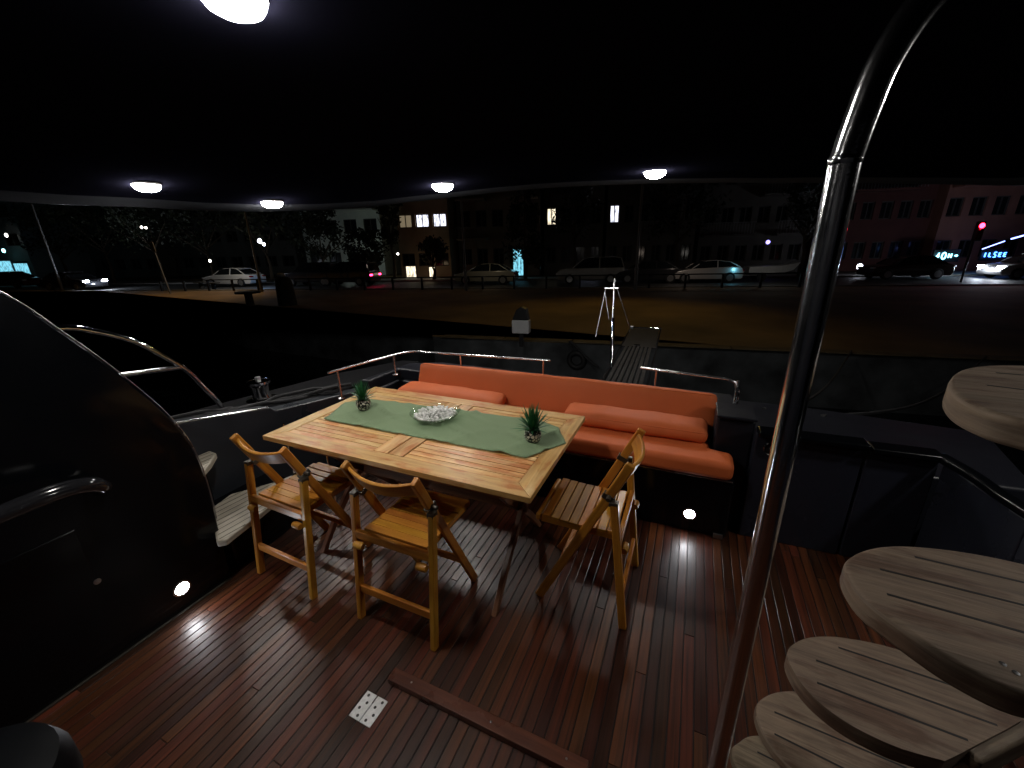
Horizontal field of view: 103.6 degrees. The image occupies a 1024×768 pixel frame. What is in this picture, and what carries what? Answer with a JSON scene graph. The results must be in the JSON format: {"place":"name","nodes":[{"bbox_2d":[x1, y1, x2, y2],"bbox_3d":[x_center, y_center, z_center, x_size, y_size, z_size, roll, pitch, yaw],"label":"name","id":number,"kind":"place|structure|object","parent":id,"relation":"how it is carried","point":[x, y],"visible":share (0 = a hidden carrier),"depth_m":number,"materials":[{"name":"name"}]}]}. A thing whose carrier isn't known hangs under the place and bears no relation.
{"place":"outdoors","nodes":[
{"label":"outdoors","id":0,"kind":"place"},
{"bbox_2d":[453,188,543,275],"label":"apartment building","id":1,"kind":"structure","parent":0,"point":[484,221],"depth_m":36.40,"materials":[{"name":"stone"}]},
{"bbox_2d":[492,209,502,226],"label":"window","id":2,"kind":"structure","parent":1,"relation":"in","point":[497,215],"depth_m":36.13,"materials":[{"name":"grey"}]},
{"bbox_2d":[512,248,523,275],"bbox_3d":[0.581,-11.120,36.811,1.100,2.500,0.083,2,19,10],"label":"door","id":3,"kind":"structure","parent":1,"relation":"in","point":[516,265],"depth_m":36.84,"materials":[{"name":"teal"}]},
{"bbox_2d":[0,0,1023,211],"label":"ceiling","id":4,"kind":"structure","parent":0,"point":[292,105],"depth_m":1.82,"materials":[{"name":"black"}]},
{"bbox_2d":[130,181,161,191],"bbox_3d":[-2.452,-1.318,2.705,0.163,0.053,0.163,7,20,23],"label":"ceiling lamp","id":5,"kind":"object","parent":4,"relation":"attached to","point":[141,186],"visible":1,"depth_m":2.66,"materials":[{"name":"white"}]},
{"bbox_2d":[202,0,268,22],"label":"ceiling lamp","id":6,"kind":"object","parent":4,"relation":"attached to","point":[245,11],"visible":1,"depth_m":1.11,"materials":[{"name":"white"}]},
{"bbox_2d":[0,285,1023,415],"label":"quay","id":7,"kind":"structure","parent":0,"point":[362,325],"depth_m":13.10,"materials":[{"name":"concrete"}]},
{"bbox_2d":[0,271,41,287],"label":"parked car","id":8,"kind":"object","parent":7,"relation":"on","point":[17,279],"visible":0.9,"depth_m":36.50,"materials":[{"name":"black paint"}]},
{"bbox_2d":[30,203,64,290],"bbox_3d":[-35.631,-11.545,29.440,0.395,9.400,2.069,2,19,10],"label":"street lamp","id":9,"kind":"object","parent":7,"relation":"on","point":[52,261],"visible":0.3,"depth_m":30.88,"materials":[{"name":"grey"}]},
{"bbox_2d":[234,290,260,305],"bbox_3d":[-12.529,-4.075,19.189,1.073,0.671,1.073,2,19,10],"label":"stone table","id":10,"kind":"object","parent":7,"relation":"on","point":[249,299],"visible":1,"depth_m":19.04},
{"bbox_2d":[244,212,263,291],"bbox_3d":[-17.409,-10.391,24.709,2.006,9.400,0.470,-17,24,-38],"label":"street lamp","id":11,"kind":"object","parent":7,"relation":"on","point":[256,265],"visible":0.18,"depth_m":25.93,"materials":[{"name":"grey"}]},
{"bbox_2d":[275,273,297,305],"bbox_3d":[-10.681,-4.465,18.937,0.840,1.490,0.827,7,20,23],"label":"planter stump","id":12,"kind":"object","parent":7,"relation":"on","point":[285,291],"visible":1,"depth_m":18.70,"materials":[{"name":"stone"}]},
{"bbox_2d":[157,272,804,290],"bbox_3d":[-4.722,-6.332,25.280,41.611,0.790,0.110,2,19,10],"label":"kerb fence","id":13,"kind":"object","parent":7,"relation":"on","point":[482,281],"visible":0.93,"depth_m":24.58,"materials":[{"name":"black metal"}]},
{"bbox_2d":[512,306,530,346],"bbox_3d":[0.224,-1.374,9.677,0.420,0.975,0.220,4,19,15],"label":"service pedestal","id":14,"kind":"object","parent":7,"relation":"on","point":[521,323],"visible":1,"depth_m":9.55,"materials":[{"name":"black metal"}]},
{"bbox_2d":[567,340,598,369],"bbox_3d":[1.790,-0.704,10.104,0.882,0.787,0.220,8,21,26],"label":"tyre fender","id":15,"kind":"object","parent":7,"relation":"hanging from","point":[580,354],"visible":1,"depth_m":10.14,"materials":[{"name":"black rubber"}]},
{"bbox_2d":[633,184,643,289],"bbox_3d":[6.204,-9.261,19.679,0.288,9.400,3.575,6,20,22],"label":"street lamp","id":16,"kind":"object","parent":7,"relation":"on","point":[637,252],"visible":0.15,"depth_m":21.82,"materials":[{"name":"grey"}]},
{"bbox_2d":[440,334,1023,360],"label":"quay coping","id":17,"kind":"object","parent":7,"relation":"on","point":[904,354],"visible":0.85,"depth_m":9.02,"materials":[{"name":"stone"}]},
{"bbox_2d":[2,274,1023,291],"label":"road","id":18,"kind":"structure","parent":0,"point":[863,280],"depth_m":27.52,"materials":[{"name":"asphalt"}]},
{"bbox_2d":[39,271,108,290],"bbox_3d":[-35.431,-8.344,32.548,4.490,1.472,1.840,2,19,10],"label":"parked car","id":19,"kind":"object","parent":18,"relation":"on","point":[78,280],"visible":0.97,"depth_m":31.92,"materials":[{"name":"grey paint"}]},
{"bbox_2d":[202,267,265,286],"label":"parked car","id":20,"kind":"object","parent":18,"relation":"on","point":[238,273],"visible":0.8,"depth_m":32.08,"materials":[{"name":"white paint"}]},
{"bbox_2d":[284,262,338,285],"bbox_3d":[-15.611,-8.641,31.625,4.620,1.762,1.840,2,19,10],"label":"parked car","id":21,"kind":"object","parent":18,"relation":"on","point":[310,270],"visible":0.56,"depth_m":30.78,"materials":[{"name":"grey paint"}]},
{"bbox_2d":[316,261,380,285],"bbox_3d":[-12.676,-8.541,31.124,4.620,1.762,1.840,2,19,10],"label":"parked car","id":22,"kind":"object","parent":18,"relation":"on","point":[354,269],"visible":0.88,"depth_m":30.29,"materials":[{"name":"black paint"}]},
{"bbox_2d":[454,263,518,284],"bbox_3d":[-1.829,-8.037,29.319,4.490,1.472,1.840,2,19,10],"label":"parked car","id":23,"kind":"object","parent":18,"relation":"on","point":[493,269],"visible":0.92,"depth_m":28.50,"materials":[{"name":"beige paint"}]},
{"bbox_2d":[556,256,624,283],"bbox_3d":[5.424,-7.929,28.035,4.620,1.762,1.840,2,19,10],"label":"parked car","id":24,"kind":"object","parent":18,"relation":"on","point":[604,265],"visible":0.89,"depth_m":27.20,"materials":[{"name":"grey paint"}]},
{"bbox_2d":[615,260,682,283],"bbox_3d":[9.245,-7.663,27.429,4.490,1.472,1.840,2,19,10],"label":"parked car","id":25,"kind":"object","parent":18,"relation":"on","point":[654,267],"visible":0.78,"depth_m":26.61,"materials":[{"name":"grey paint"}]},
{"bbox_2d":[675,259,744,282],"bbox_3d":[12.823,-7.527,26.824,4.370,1.442,1.840,2,19,10],"label":"parked car","id":26,"kind":"object","parent":18,"relation":"on","point":[711,266],"visible":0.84,"depth_m":25.99,"materials":[{"name":"grey paint"}]},
{"bbox_2d":[743,262,800,280],"bbox_3d":[16.850,-7.407,26.559,3.477,1.148,1.360,2,19,10],"label":"boat trailer","id":27,"kind":"object","parent":18,"relation":"on","point":[786,267],"visible":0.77,"depth_m":26.12,"materials":[{"name":"white paint"}]},
{"bbox_2d":[856,255,955,279],"bbox_3d":[25.358,-7.564,26.029,4.490,1.472,1.840,2,19,10],"label":"parked car","id":28,"kind":"object","parent":18,"relation":"on","point":[931,267],"visible":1,"depth_m":25.30,"materials":[{"name":"brown paint"}]},
{"bbox_2d":[959,221,986,281],"bbox_3d":[25.056,-7.160,21.948,0.340,3.173,0.319,2,19,10],"label":"traffic light","id":29,"kind":"object","parent":18,"relation":"on","point":[978,230],"visible":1,"depth_m":21.60,"materials":[{"name":"black metal"}]},
{"bbox_2d":[976,253,1023,278],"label":"parked car","id":30,"kind":"object","parent":18,"relation":"on","point":[1011,267],"visible":1,"depth_m":24.42,"materials":[{"name":"grey paint"}]},
{"bbox_2d":[43,319,1023,474],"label":"water","id":31,"kind":"structure","parent":0,"point":[223,369],"depth_m":13.81,"materials":[{"name":"black liquid"}]},
{"bbox_2d":[335,463,737,525],"bbox_3d":[-0.402,2.605,0.743,5.950,2.065,7.420,7,20,23],"label":"hull","id":32,"kind":"object","parent":31,"relation":"on","point":[729,523],"depth_m":2.54,"materials":[{"name":"black"}]},
{"bbox_2d":[172,388,356,499],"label":"wall","id":33,"kind":"structure","parent":32,"relation":"on","point":[215,432],"depth_m":2.54,"materials":[{"name":"grey paint"}]},
{"bbox_2d":[174,361,418,419],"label":"side deck","id":34,"kind":"structure","parent":32,"relation":"on","point":[354,376],"depth_m":3.58,"materials":[{"name":"black"}]},
{"bbox_2d":[53,325,223,408],"bbox_3d":[-2.279,0.004,2.353,0.032,0.769,1.036,7,20,23],"label":"side rail","id":35,"kind":"object","parent":34,"relation":"on","point":[194,378],"visible":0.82,"depth_m":2.44,"materials":[{"name":"silver metal"}]},
{"bbox_2d":[169,382,351,419],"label":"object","id":36,"kind":"object","parent":34,"relation":"on","point":[283,398],"visible":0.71,"depth_m":3.03,"materials":[{"name":"grey"}]},
{"bbox_2d":[246,376,275,403],"bbox_3d":[-1.956,0.036,3.126,0.220,0.200,0.220,7,20,23],"label":"capstan","id":37,"kind":"object","parent":34,"relation":"on","point":[258,386],"visible":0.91,"depth_m":3.08,"materials":[{"name":"silver metal"}]},
{"bbox_2d":[32,472,1023,767],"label":"deck","id":38,"kind":"structure","parent":32,"relation":"on","point":[250,666],"depth_m":1.71,"materials":[{"name":"brown wood"}]},
{"bbox_2d":[0,722,83,767],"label":"upholstered stool","id":39,"kind":"object","parent":38,"relation":"on","point":[33,745],"visible":1,"depth_m":0.93,"materials":[{"name":"black leather"}]},
{"bbox_2d":[0,291,231,727],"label":"side wing","id":40,"kind":"structure","parent":38,"relation":"on","point":[92,586],"depth_m":1.58,"materials":[{"name":"plastic"}]},
{"bbox_2d":[0,477,111,524],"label":"handrail","id":41,"kind":"object","parent":40,"relation":"attached to","point":[12,509],"visible":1,"depth_m":1.37,"materials":[{"name":"silver polished steel"}]},
{"bbox_2d":[196,451,216,501],"bbox_3d":[-1.709,0.701,2.294,0.219,0.561,0.239,7,20,23],"label":"boarding step","id":42,"kind":"object","parent":38,"relation":"on","point":[208,459],"visible":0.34,"depth_m":2.26,"materials":[{"name":"grey wood"}]},
{"bbox_2d":[212,474,298,567],"bbox_3d":[-1.517,0.798,2.401,0.489,0.301,0.656,7,20,23],"label":"boarding step","id":43,"kind":"object","parent":38,"relation":"on","point":[234,535],"visible":0.55,"depth_m":2.25,"materials":[{"name":"brown wood"}]},
{"bbox_2d":[229,433,371,599],"bbox_3d":[-1.095,0.601,2.153,0.436,0.825,0.450,7,20,25],"label":"folding chair","id":44,"kind":"object","parent":38,"relation":"on","point":[306,492],"visible":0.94,"depth_m":2.05,"materials":[{"name":"brown wood"}]},
{"bbox_2d":[349,691,387,727],"bbox_3d":[-0.540,1.223,1.518,0.102,0.006,0.098,7,20,24],"label":"hinge plate","id":45,"kind":"object","parent":38,"relation":"on","point":[370,705],"visible":1,"depth_m":1.51,"materials":[{"name":"grey"}]},
{"bbox_2d":[340,460,477,651],"bbox_3d":[-0.447,0.678,1.879,0.436,0.825,0.450,7,20,23],"label":"folding chair","id":46,"kind":"object","parent":38,"relation":"on","point":[417,520],"visible":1,"depth_m":1.77,"materials":[{"name":"brown wood"}]},
{"bbox_2d":[263,387,584,616],"bbox_3d":[-0.445,0.574,2.322,1.522,0.730,0.858,7,20,23],"label":"dining table","id":47,"kind":"object","parent":38,"relation":"on","point":[504,479],"visible":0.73,"depth_m":1.99,"materials":[{"name":"brown wood"}]},
{"bbox_2d":[324,399,565,457],"bbox_3d":[-0.410,0.200,2.247,1.473,0.026,0.427,7,20,23],"label":"table runner","id":48,"kind":"object","parent":47,"relation":"on","point":[476,429],"visible":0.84,"depth_m":2.17,"materials":[{"name":"green fabric"}]},
{"bbox_2d":[350,380,374,410],"bbox_3d":[-0.897,0.062,2.411,0.165,0.195,0.169,-11,20,-26],"label":"potted plant","id":49,"kind":"object","parent":48,"relation":"on","point":[363,402],"visible":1,"depth_m":2.40,"materials":[{"name":"green plant"}]},
{"bbox_2d":[513,402,550,442],"bbox_3d":[0.097,0.182,1.955,0.196,0.209,0.187,11,22,32],"label":"potted plant","id":50,"kind":"object","parent":48,"relation":"on","point":[532,433],"visible":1,"depth_m":1.94,"materials":[{"name":"green plant"}]},
{"bbox_2d":[387,667,588,767],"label":"floor batten","id":51,"kind":"object","parent":38,"relation":"on","point":[529,743],"visible":1,"depth_m":1.44,"materials":[{"name":"brown wood"}]},
{"bbox_2d":[536,428,645,629],"bbox_3d":[0.383,0.634,1.953,0.450,0.825,0.436,7,20,23],"label":"folding chair","id":52,"kind":"object","parent":38,"relation":"on","point":[606,501],"visible":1,"depth_m":1.88,"materials":[{"name":"brown wood"}]},
{"bbox_2d":[536,439,734,539],"bbox_3d":[0.197,0.509,3.016,2.524,0.388,0.572,7,20,23],"label":"bench","id":53,"kind":"object","parent":38,"relation":"on","point":[692,502],"visible":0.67,"depth_m":2.41,"materials":[{"name":"black"}]},
{"bbox_2d":[419,363,716,439],"bbox_3d":[0.262,0.090,3.056,2.300,0.320,0.200,7,20,23],"label":"back cushion","id":54,"kind":"object","parent":53,"relation":"on","point":[554,393],"visible":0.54,"depth_m":2.93,"materials":[{"name":"orange leather"}]},
{"bbox_2d":[504,404,733,479],"bbox_3d":[0.155,0.295,2.856,2.485,0.108,0.435,7,20,23],"label":"seat cushion","id":55,"kind":"object","parent":53,"relation":"on","point":[701,459],"visible":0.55,"depth_m":2.38,"materials":[{"name":"orange leather"}]},
{"bbox_2d":[398,381,505,404],"bbox_3d":[-0.491,0.092,3.187,0.920,0.130,0.226,7,20,23],"label":"bolster cushion","id":56,"kind":"object","parent":55,"relation":"on","point":[460,392],"visible":0.52,"depth_m":3.11,"materials":[{"name":"orange leather"}]},
{"bbox_2d":[564,402,707,442],"bbox_3d":[0.789,0.243,2.642,0.900,0.131,0.230,7,20,23],"label":"bolster cushion","id":57,"kind":"object","parent":55,"relation":"on","point":[671,426],"visible":0.89,"depth_m":2.55,"materials":[{"name":"orange leather"}]},
{"bbox_2d":[710,402,757,522],"bbox_3d":[1.326,0.491,2.483,0.205,0.709,0.235,7,20,23],"label":"bench end box","id":58,"kind":"object","parent":53,"relation":"attached to","point":[734,425],"visible":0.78,"depth_m":2.35,"materials":[{"name":"black"}]},
{"bbox_2d":[707,0,947,767],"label":"stair post","id":59,"kind":"object","parent":38,"relation":"on","point":[910,20],"visible":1,"depth_m":0.54,"materials":[{"name":"silver metal"}]},
{"bbox_2d":[730,365,1023,767],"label":"spiral stair","id":60,"kind":"object","parent":38,"relation":"on","point":[942,686],"visible":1,"depth_m":0.75,"materials":[{"name":"brown wood"}]},
{"bbox_2d":[737,426,1023,564],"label":"wall","id":61,"kind":"structure","parent":38,"relation":"on","point":[848,496],"depth_m":2.05,"materials":[{"name":"black"}]},
{"bbox_2d":[362,362,1023,546],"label":"wall stern","id":62,"kind":"object","parent":32,"relation":"on","point":[990,460],"depth_m":2.51,"materials":[{"name":"black"}]},
{"bbox_2d":[327,350,550,399],"bbox_3d":[-0.577,-0.119,3.453,1.736,0.240,0.586,-4,18,-7],"label":"stern rail","id":63,"kind":"object","parent":62,"relation":"on","point":[419,351],"visible":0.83,"depth_m":3.38,"materials":[{"name":"silver metal"}]},
{"bbox_2d":[602,325,661,384],"bbox_3d":[1.637,-0.439,5.261,0.522,0.205,3.749,6,20,20],"label":"gangway","id":64,"kind":"object","parent":62,"relation":"attached to","point":[641,338],"visible":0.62,"depth_m":4.89,"materials":[{"name":"grey wood"}]},
{"bbox_2d":[595,278,628,368],"bbox_3d":[1.077,-0.654,4.390,0.315,0.947,0.274,-16,23,-37],"label":"gangway mast","id":65,"kind":"object","parent":64,"relation":"attached to","point":[612,340],"visible":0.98,"depth_m":4.38,"materials":[{"name":"silver metal"}]},
{"bbox_2d":[641,367,739,403],"bbox_3d":[1.242,0.012,2.852,0.664,0.190,0.051,10,22,31],"label":"stern rail","id":66,"kind":"object","parent":62,"relation":"on","point":[736,384],"visible":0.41,"depth_m":2.81,"materials":[{"name":"silver metal"}]},
{"bbox_2d":[820,356,986,416],"bbox_3d":[5.739,-0.158,5.355,8.836,1.084,0.032,-14,22,-33],"label":"mooring line","id":67,"kind":"object","parent":62,"relation":"attached to","point":[899,408],"visible":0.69,"depth_m":4.22,"materials":[{"name":"grey fabric"}]},
{"bbox_2d":[102,270,975,280],"bbox_3d":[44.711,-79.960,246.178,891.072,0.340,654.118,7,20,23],"label":"ground","id":68,"kind":"structure","parent":0,"point":[178,278],"depth_m":47.52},
{"bbox_2d":[0,202,96,277],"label":"shop building","id":69,"kind":"structure","parent":68,"relation":"on","point":[16,257],"depth_m":46.59,"materials":[{"name":"stone"}]},
{"bbox_2d":[74,206,177,277],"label":"apartment building","id":70,"kind":"structure","parent":68,"relation":"on","point":[125,261],"depth_m":50.57,"materials":[{"name":"stone"}]},
{"bbox_2d":[161,209,306,275],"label":"apartment building","id":71,"kind":"structure","parent":68,"relation":"on","point":[232,250],"depth_m":49.87,"materials":[{"name":"stone"}]},
{"bbox_2d":[300,205,401,274],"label":"apartment building","id":72,"kind":"structure","parent":68,"relation":"on","point":[349,219],"depth_m":42.93,"materials":[{"name":"stone"}]},
{"bbox_2d":[395,197,459,276],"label":"house","id":73,"kind":"structure","parent":68,"relation":"on","point":[422,220],"depth_m":36.21,"materials":[{"name":"brick"}]},
{"bbox_2d":[433,213,446,226],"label":"window","id":74,"kind":"structure","parent":73,"relation":"in","point":[439,219],"depth_m":35.59,"materials":[{"name":"white"}]},
{"bbox_2d":[544,185,604,274],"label":"apartment building","id":75,"kind":"structure","parent":68,"relation":"on","point":[559,253],"depth_m":35.81,"materials":[{"name":"stone"}]},
{"bbox_2d":[602,183,700,268],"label":"apartment building","id":76,"kind":"structure","parent":68,"relation":"on","point":[621,218],"depth_m":34.27,"materials":[{"name":"stone"}]},
{"bbox_2d":[692,183,819,272],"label":"apartment building","id":77,"kind":"structure","parent":68,"relation":"on","point":[734,234],"depth_m":33.68,"materials":[{"name":"stone"}]},
{"bbox_2d":[739,206,751,223],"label":"window","id":78,"kind":"structure","parent":77,"relation":"in","point":[745,212],"depth_m":33.65,"materials":[{"name":"grey"}]},
{"bbox_2d":[751,244,763,260],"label":"window","id":79,"kind":"structure","parent":77,"relation":"in","point":[757,251],"depth_m":34.37,"materials":[{"name":"grey"}]},
{"bbox_2d":[757,206,770,222],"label":"window","id":80,"kind":"structure","parent":77,"relation":"in","point":[763,213],"depth_m":33.42,"materials":[{"name":"grey"}]},
{"bbox_2d":[775,205,788,222],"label":"window","id":81,"kind":"structure","parent":77,"relation":"in","point":[781,215],"depth_m":33.20,"materials":[{"name":"grey"}]},
{"bbox_2d":[786,243,800,259],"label":"window","id":82,"kind":"structure","parent":77,"relation":"in","point":[793,250],"depth_m":33.90,"materials":[{"name":"grey"}]},
{"bbox_2d":[802,183,939,270],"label":"apartment building","id":83,"kind":"structure","parent":68,"relation":"on","point":[887,221],"depth_m":32.05,"materials":[{"name":"stone"}]},
{"bbox_2d":[851,242,864,258],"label":"window","id":84,"kind":"structure","parent":83,"relation":"in","point":[858,247],"depth_m":33.09,"materials":[{"name":"grey"}]},
{"bbox_2d":[860,202,874,219],"bbox_3d":[28.291,-13.809,32.152,0.866,1.320,0.100,2,19,10],"label":"window","id":85,"kind":"structure","parent":83,"relation":"in","point":[867,209],"depth_m":32.15,"materials":[{"name":"grey"}]},
{"bbox_2d":[869,242,883,258],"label":"window","id":86,"kind":"structure","parent":83,"relation":"in","point":[876,248],"depth_m":32.87,"materials":[{"name":"grey"}]},
{"bbox_2d":[878,201,893,218],"bbox_3d":[29.584,-13.766,31.931,0.866,1.320,0.100,2,19,10],"label":"window","id":87,"kind":"structure","parent":83,"relation":"in","point":[886,208],"depth_m":31.92,"materials":[{"name":"grey"}]},
{"bbox_2d":[897,200,912,218],"bbox_3d":[30.871,-13.721,31.708,0.866,1.320,0.100,2,19,10],"label":"window","id":88,"kind":"structure","parent":83,"relation":"in","point":[905,207],"depth_m":31.71,"materials":[{"name":"grey"}]},
{"bbox_2d":[916,200,932,217],"bbox_3d":[32.171,-13.678,31.490,0.866,1.320,0.100,2,19,10],"label":"window","id":89,"kind":"structure","parent":83,"relation":"in","point":[925,205],"depth_m":31.48,"materials":[{"name":"grey"}]},
{"bbox_2d":[920,184,1023,270],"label":"apartment building","id":90,"kind":"structure","parent":68,"relation":"on","point":[959,212],"depth_m":30.28,"materials":[{"name":"stone"}]},
{"bbox_2d":[932,249,961,261],"bbox_3d":[31.039,-9.169,28.793,1.660,0.857,0.217,2,19,10],"label":"neon sign","id":91,"kind":"object","parent":90,"relation":"attached to","point":[949,255],"visible":0.91,"depth_m":28.74,"materials":[{"name":"glass"}]},
{"bbox_2d":[945,197,963,216],"bbox_3d":[33.268,-13.322,30.339,0.963,1.320,0.100,2,19,10],"label":"window","id":92,"kind":"structure","parent":90,"relation":"in","point":[955,204],"depth_m":30.33,"materials":[{"name":"grey"}]},
{"bbox_2d":[968,196,987,215],"bbox_3d":[34.706,-13.273,30.094,0.963,1.320,0.100,2,19,10],"label":"window","id":93,"kind":"structure","parent":90,"relation":"in","point":[978,203],"depth_m":30.09,"materials":[{"name":"grey"}]},
{"bbox_2d":[977,249,1008,260],"bbox_3d":[33.880,-9.088,28.305,1.606,0.782,0.214,2,19,10],"label":"neon sign","id":94,"kind":"object","parent":90,"relation":"attached to","point":[991,254],"visible":0.96,"depth_m":28.30,"materials":[{"name":"glass"}]},
{"bbox_2d":[991,195,1010,214],"bbox_3d":[36.145,-13.225,29.850,0.963,1.320,0.100,2,19,10],"label":"window","id":95,"kind":"structure","parent":90,"relation":"in","point":[1001,203],"depth_m":29.84,"materials":[{"name":"grey"}]},
{"bbox_2d":[1003,238,1019,256],"bbox_3d":[37.640,-10.328,30.544,0.963,1.320,0.100,2,19,10],"label":"window","id":96,"kind":"structure","parent":90,"relation":"in","point":[1009,244],"depth_m":30.49,"materials":[{"name":"grey"}]},
{"bbox_2d":[108,271,976,282],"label":"pavement","id":97,"kind":"structure","parent":0,"point":[854,273],"depth_m":34.77,"materials":[{"name":"concrete"}]},
{"bbox_2d":[0,202,94,270],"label":"broadleaf tree","id":98,"kind":"object","parent":97,"relation":"on","point":[23,216],"visible":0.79,"depth_m":37.74,"materials":[{"name":"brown plant"}]},
{"bbox_2d":[94,206,199,282],"bbox_3d":[-32.530,-13.951,36.821,6.809,9.218,7.864,-7,19,-17],"label":"broadleaf tree","id":99,"kind":"object","parent":97,"relation":"on","point":[131,218],"visible":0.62,"depth_m":35.42,"materials":[{"name":"green plant"}]},
{"bbox_2d":[153,209,243,274],"bbox_3d":[-28.477,-13.715,36.577,7.049,8.750,6.699,-3,18,-4],"label":"broadleaf tree","id":100,"kind":"object","parent":97,"relation":"on","point":[211,222],"visible":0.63,"depth_m":36.54,"materials":[{"name":"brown plant"}]},
{"bbox_2d":[226,212,286,281],"bbox_3d":[-21.581,-12.945,34.924,4.455,8.033,4.972,7,20,23],"label":"broadleaf tree","id":101,"kind":"object","parent":97,"relation":"on","point":[269,220],"visible":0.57,"depth_m":34.15,"materials":[{"name":"green plant"}]},
{"bbox_2d":[276,209,347,261],"bbox_3d":[-17.749,-13.024,36.162,5.723,7.251,6.827,-6,19,-15],"label":"broadleaf tree","id":102,"kind":"object","parent":97,"relation":"on","point":[314,223],"visible":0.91,"depth_m":34.99,"materials":[{"name":"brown plant"}]},
{"bbox_2d":[339,225,391,265],"bbox_3d":[-12.636,-11.466,35.385,4.625,4.626,3.970,-17,24,-39],"label":"broadleaf tree","id":103,"kind":"object","parent":97,"relation":"on","point":[369,239],"visible":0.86,"depth_m":34.50,"materials":[{"name":"green plant"}]},
{"bbox_2d":[375,203,402,278],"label":"broadleaf tree","id":104,"kind":"object","parent":97,"relation":"on","point":[384,233],"visible":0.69,"depth_m":35.24,"materials":[{"name":"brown plant"}]},
{"bbox_2d":[416,234,448,279],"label":"broadleaf tree","id":105,"kind":"object","parent":97,"relation":"on","point":[430,245],"visible":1,"depth_m":33.60,"materials":[{"name":"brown plant"}]},
{"bbox_2d":[501,189,547,278],"bbox_3d":[1.248,-13.162,31.497,3.609,9.612,4.293,-14,22,-33],"label":"conifer tree","id":106,"kind":"object","parent":97,"relation":"on","point":[529,252],"visible":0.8,"depth_m":31.56,"materials":[{"name":"green plant"}]},
{"bbox_2d":[639,183,740,266],"bbox_3d":[12.980,-12.818,30.783,6.622,8.905,5.744,-3,18,-5],"label":"broadleaf tree","id":107,"kind":"object","parent":97,"relation":"on","point":[662,210],"visible":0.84,"depth_m":30.49,"materials":[{"name":"brown plant"}]},
{"bbox_2d":[782,183,857,276],"bbox_3d":[20.646,-11.221,27.619,4.531,7.535,4.644,16,25,42],"label":"broadleaf tree","id":108,"kind":"object","parent":97,"relation":"on","point":[808,222],"visible":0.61,"depth_m":27.46,"materials":[{"name":"brown plant"}]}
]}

